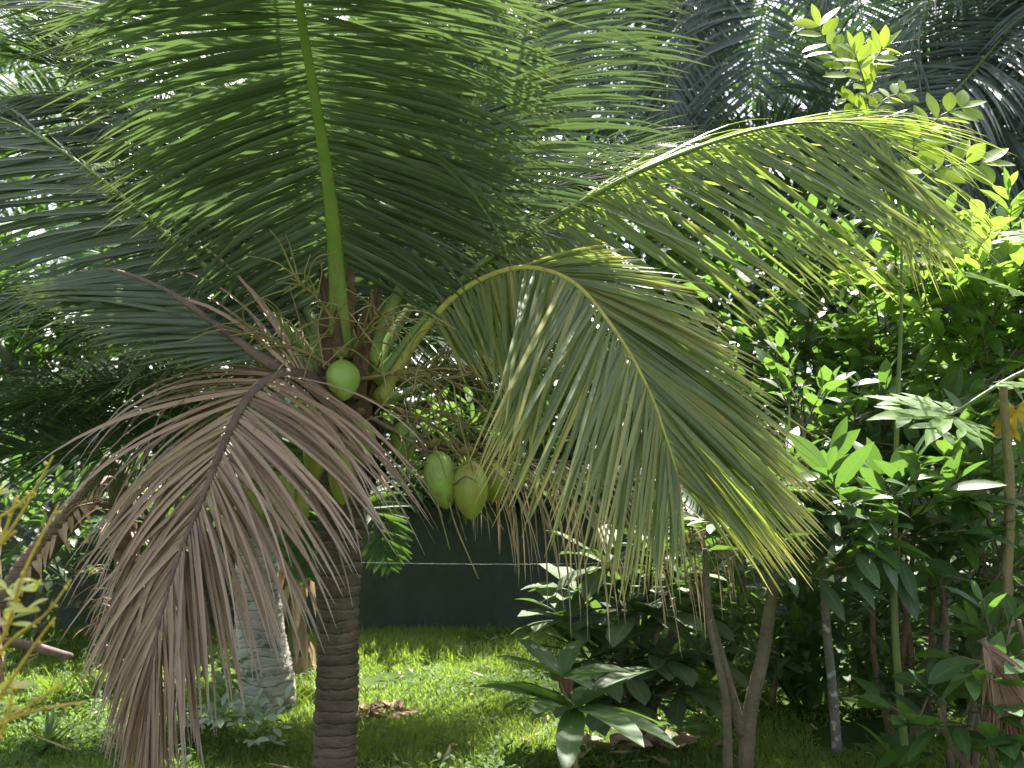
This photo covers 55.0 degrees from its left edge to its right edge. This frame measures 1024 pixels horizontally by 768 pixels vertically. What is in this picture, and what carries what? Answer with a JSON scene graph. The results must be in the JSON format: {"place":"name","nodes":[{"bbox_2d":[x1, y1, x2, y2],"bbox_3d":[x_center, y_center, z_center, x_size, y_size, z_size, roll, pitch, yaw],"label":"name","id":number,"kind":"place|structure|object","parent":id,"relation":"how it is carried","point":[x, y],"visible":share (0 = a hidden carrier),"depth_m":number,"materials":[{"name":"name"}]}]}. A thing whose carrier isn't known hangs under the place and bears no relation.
{"place":"outdoors","nodes":[
{"label":"outdoors","id":0,"kind":"place"},
{"bbox_2d":[361,562,600,563],"bbox_3d":[0.211,1.436,7.910,3.214,0.029,0.024,0,-5,-4],"label":"wire","id":1,"kind":"object","parent":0,"point":[422,563],"visible":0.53,"depth_m":7.85,"materials":[{"name":"grey metal"}]},
{"bbox_2d":[0,0,1020,479],"label":"sky","id":2,"kind":"structure","parent":0,"point":[342,17],"materials":[{"name":"white"}]},
{"bbox_2d":[0,480,1021,767],"bbox_3d":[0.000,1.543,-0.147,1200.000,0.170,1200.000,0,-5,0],"label":"ground","id":3,"kind":"structure","parent":0,"point":[854,732],"depth_m":6.70,"materials":[{"name":"green plant"}]},
{"bbox_2d":[2,637,72,660],"bbox_3d":[-3.922,2.056,7.684,1.068,0.174,0.105,-1,-6,8],"label":"fallen log","id":4,"kind":"object","parent":3,"relation":"on","point":[17,643],"visible":0.85,"depth_m":7.62,"materials":[{"name":"brown wood"}]},
{"bbox_2d":[0,455,85,739],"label":"twiggy shrub","id":5,"kind":"object","parent":3,"relation":"on","point":[15,592],"visible":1,"depth_m":2.38,"materials":[{"name":"yellow plant"}]},
{"bbox_2d":[1,702,103,764],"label":"strap leaf clump","id":6,"kind":"object","parent":3,"relation":"on","point":[49,732],"visible":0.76,"depth_m":5.72,"materials":[{"name":"green plant"}]},
{"bbox_2d":[0,207,111,687],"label":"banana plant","id":7,"kind":"object","parent":3,"relation":"on","point":[76,255],"visible":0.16,"depth_m":7.12,"materials":[{"name":"green plant"}]},
{"bbox_2d":[0,416,115,641],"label":"bush","id":8,"kind":"object","parent":3,"relation":"on","point":[39,520],"visible":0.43,"depth_m":9.01,"materials":[{"name":"green plant"}]},
{"bbox_2d":[0,454,122,636],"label":"frond","id":9,"kind":"object","parent":3,"relation":"on","point":[54,540],"visible":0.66,"depth_m":8.14,"materials":[{"name":"brown plant"}]},
{"bbox_2d":[30,666,94,696],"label":"grass tuft","id":10,"kind":"object","parent":3,"relation":"on","point":[46,688],"visible":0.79,"depth_m":7.12,"materials":[{"name":"green plant"}]},
{"bbox_2d":[59,663,119,698],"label":"grass tuft","id":11,"kind":"object","parent":3,"relation":"on","point":[90,684],"visible":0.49,"depth_m":6.97,"materials":[{"name":"green plant"}]},
{"bbox_2d":[0,310,194,497],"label":"hedge bush","id":12,"kind":"object","parent":3,"relation":"on","point":[22,359],"visible":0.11,"depth_m":11.54,"materials":[{"name":"green plant"}]},
{"bbox_2d":[60,467,163,698],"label":"dry palm stem","id":13,"kind":"object","parent":3,"relation":"on","point":[125,541],"visible":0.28,"depth_m":7.34,"materials":[{"name":"brown plant"}]},
{"bbox_2d":[0,70,228,497],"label":"broadleaf tree","id":14,"kind":"object","parent":3,"relation":"on","point":[8,339],"visible":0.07,"depth_m":12.35,"materials":[{"name":"green plant"}]},
{"bbox_2d":[0,0,238,495],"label":"broadleaf tree","id":15,"kind":"object","parent":3,"relation":"on","point":[4,73],"visible":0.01,"depth_m":23.77,"materials":[{"name":"green plant"}]},
{"bbox_2d":[0,2,277,480],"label":"coconut palm","id":16,"kind":"object","parent":3,"relation":"on","point":[11,64],"visible":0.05,"depth_m":18.04,"materials":[{"name":"green plant"}]},
{"bbox_2d":[73,446,283,643],"bbox_3d":[-3.166,1.570,9.272,2.354,2.374,1.477,0,-5,0],"label":"bush","id":17,"kind":"object","parent":3,"relation":"on","point":[148,508],"visible":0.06,"depth_m":9.29,"materials":[{"name":"green plant"}]},
{"bbox_2d":[131,624,258,731],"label":"leafy weed","id":18,"kind":"object","parent":3,"relation":"on","point":[234,684],"visible":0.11,"depth_m":6.01,"materials":[{"name":"green plant"}]},
{"bbox_2d":[12,20,422,495],"bbox_3d":[-5.424,-1.962,17.964,8.273,10.736,5.625,0,-5,0],"label":"broadleaf tree","id":19,"kind":"object","parent":3,"relation":"on","point":[53,86],"visible":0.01,"depth_m":16.61,"materials":[{"name":"green plant"}]},
{"bbox_2d":[166,669,297,746],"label":"leafy weed","id":20,"kind":"object","parent":3,"relation":"on","point":[258,719],"visible":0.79,"depth_m":5.76,"materials":[{"name":"green plant"}]},
{"bbox_2d":[50,249,425,497],"bbox_3d":[-3.101,-0.264,12.896,6.048,6.399,4.462,0,-5,0],"label":"broadleaf tree","id":21,"kind":"object","parent":3,"relation":"on","point":[395,387],"depth_m":12.59,"materials":[{"name":"green plant"}]},
{"bbox_2d":[143,299,429,497],"bbox_3d":[-2.490,0.852,11.566,3.934,4.177,1.713,0,-5,0],"label":"hedge bush","id":22,"kind":"object","parent":3,"relation":"on","point":[216,399],"visible":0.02,"depth_m":11.34,"materials":[{"name":"green plant"}]},
{"bbox_2d":[294,670,314,709],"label":"grass tuft","id":23,"kind":"object","parent":3,"relation":"on","point":[299,689],"visible":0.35,"depth_m":6.86,"materials":[{"name":"green plant"}]},
{"bbox_2d":[199,382,413,677],"bbox_3d":[-1.749,1.312,8.071,1.574,2.868,1.315,-3,-6,27],"label":"banana plant","id":24,"kind":"object","parent":3,"relation":"on","point":[378,548],"visible":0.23,"depth_m":8.08,"materials":[{"name":"green plant"}]},
{"bbox_2d":[0,0,620,717],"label":"coconut palm","id":25,"kind":"object","parent":3,"relation":"on","point":[276,682],"visible":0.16,"depth_m":6.64,"materials":[{"name":"green plant"}]},
{"bbox_2d":[358,699,416,720],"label":"leaf litter","id":26,"kind":"object","parent":3,"relation":"on","point":[395,703],"visible":0.76,"depth_m":6.64,"materials":[{"name":"brown plant"}]},
{"bbox_2d":[349,15,583,493],"bbox_3d":[-3.495,-3.807,26.532,9.475,16.028,10.306,4,-7,-39],"label":"broadleaf tree","id":27,"kind":"object","parent":3,"relation":"on","point":[405,323],"depth_m":25.20,"materials":[{"name":"green plant"}]},
{"bbox_2d":[0,635,966,767],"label":"fallen leaves","id":28,"kind":"object","parent":3,"relation":"on","point":[447,753],"visible":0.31,"depth_m":6.13,"materials":[{"name":"brown plant"}]},
{"bbox_2d":[0,621,967,767],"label":"lawn weeds","id":29,"kind":"object","parent":3,"relation":"on","point":[204,738],"visible":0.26,"depth_m":5.85,"materials":[{"name":"green plant"}]},
{"bbox_2d":[320,3,657,224],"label":"coconut palm","id":30,"kind":"object","parent":3,"relation":"on","point":[581,131],"depth_m":18.05,"materials":[{"name":"green plant"}]},
{"bbox_2d":[379,320,615,497],"bbox_3d":[-0.370,0.860,11.514,3.651,4.153,1.724,0,-5,0],"label":"hedge bush","id":31,"kind":"object","parent":3,"relation":"on","point":[407,384],"visible":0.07,"depth_m":11.51,"materials":[{"name":"green plant"}]},
{"bbox_2d":[0,0,1013,767],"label":"coconut palm","id":32,"kind":"object","parent":3,"relation":"on","point":[410,134],"visible":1,"depth_m":4.56,"materials":[{"name":"green plant"}]},
{"bbox_2d":[357,108,665,495],"bbox_3d":[-0.522,-0.499,13.026,5.541,6.891,4.611,0,-5,0],"label":"broadleaf tree","id":33,"kind":"object","parent":3,"relation":"on","point":[592,139],"visible":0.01,"depth_m":13.19,"materials":[{"name":"green plant"}]},
{"bbox_2d":[0,497,1023,631],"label":"boundary wall","id":34,"kind":"structure","parent":3,"relation":"on","point":[442,584],"depth_m":9.88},
{"bbox_2d":[388,452,679,529],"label":"creeper","id":35,"kind":"object","parent":34,"relation":"attached to","point":[420,490],"visible":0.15,"depth_m":9.80,"materials":[{"name":"green plant"}]},
{"bbox_2d":[376,382,655,518],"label":"bush","id":36,"kind":"object","parent":3,"relation":"on","point":[417,456],"visible":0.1,"depth_m":10.47,"materials":[{"name":"green plant"}]},
{"bbox_2d":[477,639,675,767],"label":"broad leaf seedling","id":37,"kind":"object","parent":3,"relation":"on","point":[570,730],"visible":1,"depth_m":4.59,"materials":[{"name":"green plant"}]},
{"bbox_2d":[396,70,758,494],"bbox_3d":[0.535,-1.749,18.831,9.100,10.474,6.972,0,-5,0],"label":"broadleaf tree","id":38,"kind":"object","parent":3,"relation":"on","point":[603,134],"visible":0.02,"depth_m":18.39,"materials":[{"name":"green plant"}]},
{"bbox_2d":[519,0,676,494],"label":"coconut palm","id":39,"kind":"object","parent":3,"relation":"on","point":[569,140],"depth_m":23.14,"materials":[{"name":"green plant"}]},
{"bbox_2d":[432,154,825,493],"bbox_3d":[1.522,-0.076,12.706,5.946,5.986,4.331,0,-5,0],"label":"broadleaf tree","id":40,"kind":"object","parent":3,"relation":"on","point":[638,252],"visible":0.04,"depth_m":12.27,"materials":[{"name":"green plant"}]},
{"bbox_2d":[510,524,755,751],"bbox_3d":[0.819,1.539,5.984,1.670,1.407,1.224,1,-6,-11],"label":"broad leaf shrub","id":41,"kind":"object","parent":3,"relation":"on","point":[637,693],"visible":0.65,"depth_m":5.80,"materials":[{"name":"green plant"}]},
{"bbox_2d":[578,726,737,765],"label":"leaf litter","id":42,"kind":"object","parent":3,"relation":"on","point":[653,741],"visible":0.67,"depth_m":5.73,"materials":[{"name":"brown plant"}]},
{"bbox_2d":[485,0,850,274],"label":"coconut palm","id":43,"kind":"object","parent":3,"relation":"on","point":[735,50],"visible":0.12,"depth_m":17.65,"materials":[{"name":"green plant"}]},
{"bbox_2d":[561,294,815,489],"bbox_3d":[2.291,0.895,11.606,3.484,4.101,1.899,0,-5,0],"label":"hedge bush","id":44,"kind":"object","parent":3,"relation":"on","point":[802,360],"visible":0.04,"depth_m":11.61,"materials":[{"name":"green plant"}]},
{"bbox_2d":[599,492,777,685],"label":"bush","id":45,"kind":"object","parent":3,"relation":"on","point":[760,595],"visible":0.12,"depth_m":7.47,"materials":[{"name":"green plant"}]},
{"bbox_2d":[691,583,752,671],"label":"tall leafy plant","id":46,"kind":"object","parent":3,"relation":"on","point":[707,663],"visible":0.13,"depth_m":8.01,"materials":[{"name":"green plant"}]},
{"bbox_2d":[602,4,846,416],"bbox_3d":[4.980,-3.578,26.644,9.827,15.592,7.844,0,-5,0],"label":"broadleaf tree","id":47,"kind":"object","parent":3,"relation":"on","point":[733,87],"visible":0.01,"depth_m":26.23,"materials":[{"name":"green plant"}]},
{"bbox_2d":[651,486,908,685],"bbox_3d":[2.339,1.499,8.224,2.583,1.806,1.405,2,-6,-17],"label":"shrub","id":48,"kind":"object","parent":3,"relation":"on","point":[753,589],"visible":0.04,"depth_m":8.05,"materials":[{"name":"green plant"}]},
{"bbox_2d":[689,540,887,706],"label":"bush","id":49,"kind":"object","parent":3,"relation":"on","point":[788,598],"visible":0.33,"depth_m":6.72,"materials":[{"name":"green plant"}]},
{"bbox_2d":[742,330,864,753],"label":"sapling","id":50,"kind":"object","parent":3,"relation":"on","point":[829,380],"visible":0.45,"depth_m":5.74,"materials":[{"name":"green plant"}]},
{"bbox_2d":[595,0,1015,390],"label":"coconut palm","id":51,"kind":"object","parent":3,"relation":"on","point":[718,31],"visible":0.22,"depth_m":14.43,"materials":[{"name":"green plant"}]},
{"bbox_2d":[725,575,901,707],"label":"tall leafy plant","id":52,"kind":"object","parent":3,"relation":"on","point":[812,693],"visible":0.51,"depth_m":6.79,"materials":[{"name":"green plant"}]},
{"bbox_2d":[635,0,1023,380],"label":"tree","id":53,"kind":"object","parent":3,"relation":"on","point":[796,108],"visible":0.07,"depth_m":12.88,"materials":[{"name":"green plant"}]},
{"bbox_2d":[681,192,993,689],"bbox_3d":[2.328,0.421,7.164,2.198,3.713,1.882,0,-5,0],"label":"shrub","id":54,"kind":"object","parent":3,"relation":"on","point":[851,330],"visible":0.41,"depth_m":7.12,"materials":[{"name":"green plant"}]},
{"bbox_2d":[668,402,1023,767],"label":"tree","id":55,"kind":"object","parent":3,"relation":"on","point":[866,547],"visible":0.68,"depth_m":4.95,"materials":[{"name":"green plant"}]},
{"bbox_2d":[679,126,1020,505],"bbox_3d":[4.324,-0.257,13.082,5.605,6.423,4.302,0,-5,0],"label":"broadleaf tree","id":56,"kind":"object","parent":3,"relation":"on","point":[737,220],"visible":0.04,"depth_m":12.64,"materials":[{"name":"green plant"}]},
{"bbox_2d":[766,530,981,700],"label":"bush","id":57,"kind":"object","parent":3,"relation":"on","point":[857,638],"visible":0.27,"depth_m":6.49,"materials":[{"name":"green plant"}]},
{"bbox_2d":[735,27,1022,489],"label":"broadleaf tree","id":58,"kind":"object","parent":3,"relation":"on","point":[792,81],"depth_m":17.50,"materials":[{"name":"green plant"}]},
{"bbox_2d":[836,620,927,709],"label":"tall leafy plant","id":59,"kind":"object","parent":3,"relation":"on","point":[861,667],"visible":0.1,"depth_m":6.74,"materials":[{"name":"green plant"}]},
{"bbox_2d":[754,3,1023,468],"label":"broadleaf tree","id":60,"kind":"object","parent":3,"relation":"on","point":[956,133],"depth_m":24.37,"materials":[{"name":"green plant"}]},
{"bbox_2d":[853,722,936,767],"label":"tall leafy plant","id":61,"kind":"object","parent":3,"relation":"on","point":[893,740],"visible":0.54,"depth_m":5.34,"materials":[{"name":"green plant"}]},
{"bbox_2d":[767,0,1023,271],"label":"broadleaf tree","id":62,"kind":"object","parent":3,"relation":"on","point":[998,37],"visible":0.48,"depth_m":10.24,"materials":[{"name":"green plant"}]},
{"bbox_2d":[775,351,1023,734],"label":"shrub","id":63,"kind":"object","parent":3,"relation":"on","point":[882,383],"visible":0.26,"depth_m":5.86,"materials":[{"name":"green plant"}]},
{"bbox_2d":[654,518,941,583],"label":"wall","id":64,"kind":"structure","parent":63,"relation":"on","point":[727,536],"depth_m":6.16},
{"bbox_2d":[783,291,1023,496],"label":"hedge bush","id":65,"kind":"object","parent":3,"relation":"on","point":[904,365],"visible":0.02,"depth_m":11.57,"materials":[{"name":"green plant"}]},
{"bbox_2d":[792,3,1015,767],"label":"sapling","id":66,"kind":"object","parent":3,"relation":"on","point":[845,54],"visible":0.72,"depth_m":5.42,"materials":[{"name":"green plant"}]},
{"bbox_2d":[816,377,1023,767],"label":"shrub","id":67,"kind":"object","parent":3,"relation":"on","point":[973,506],"visible":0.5,"depth_m":5.20,"materials":[{"name":"green plant"}]},
{"bbox_2d":[822,167,1023,723],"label":"shrub","id":68,"kind":"object","parent":3,"relation":"on","point":[983,324],"visible":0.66,"depth_m":6.01,"materials":[{"name":"green plant"}]},
{"bbox_2d":[824,142,1023,468],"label":"broadleaf tree","id":69,"kind":"object","parent":3,"relation":"on","point":[1017,309],"visible":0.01,"depth_m":11.94,"materials":[{"name":"green plant"}]},
{"bbox_2d":[832,424,1023,666],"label":"shrub","id":70,"kind":"object","parent":3,"relation":"on","point":[937,601],"visible":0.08,"depth_m":7.58,"materials":[{"name":"green plant"}]},
{"bbox_2d":[850,526,1023,730],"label":"bush","id":71,"kind":"object","parent":3,"relation":"on","point":[967,646],"visible":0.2,"depth_m":5.86,"materials":[{"name":"green plant"}]},
{"bbox_2d":[854,580,1023,767],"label":"shrub","id":72,"kind":"object","parent":3,"relation":"on","point":[944,671],"visible":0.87,"depth_m":4.46,"materials":[{"name":"green plant"}]},
{"bbox_2d":[977,637,1023,752],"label":"dry frond","id":73,"kind":"object","parent":72,"relation":"attached to","point":[995,693],"visible":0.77,"depth_m":4.17,"materials":[{"name":"brown plant"}]},
{"bbox_2d":[865,230,1023,449],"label":"papaya tree","id":74,"kind":"object","parent":3,"relation":"on","point":[938,425],"visible":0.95,"depth_m":4.73,"materials":[{"name":"green plant"}]},
{"bbox_2d":[906,639,1023,711],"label":"tall leafy plant","id":75,"kind":"object","parent":3,"relation":"on","point":[961,700],"visible":0.11,"depth_m":6.58,"materials":[{"name":"green plant"}]},
{"bbox_2d":[998,379,1023,759],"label":"cane stem","id":76,"kind":"object","parent":3,"relation":"on","point":[1007,586],"visible":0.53,"depth_m":4.95,"materials":[{"name":"brown plant"}]}
]}

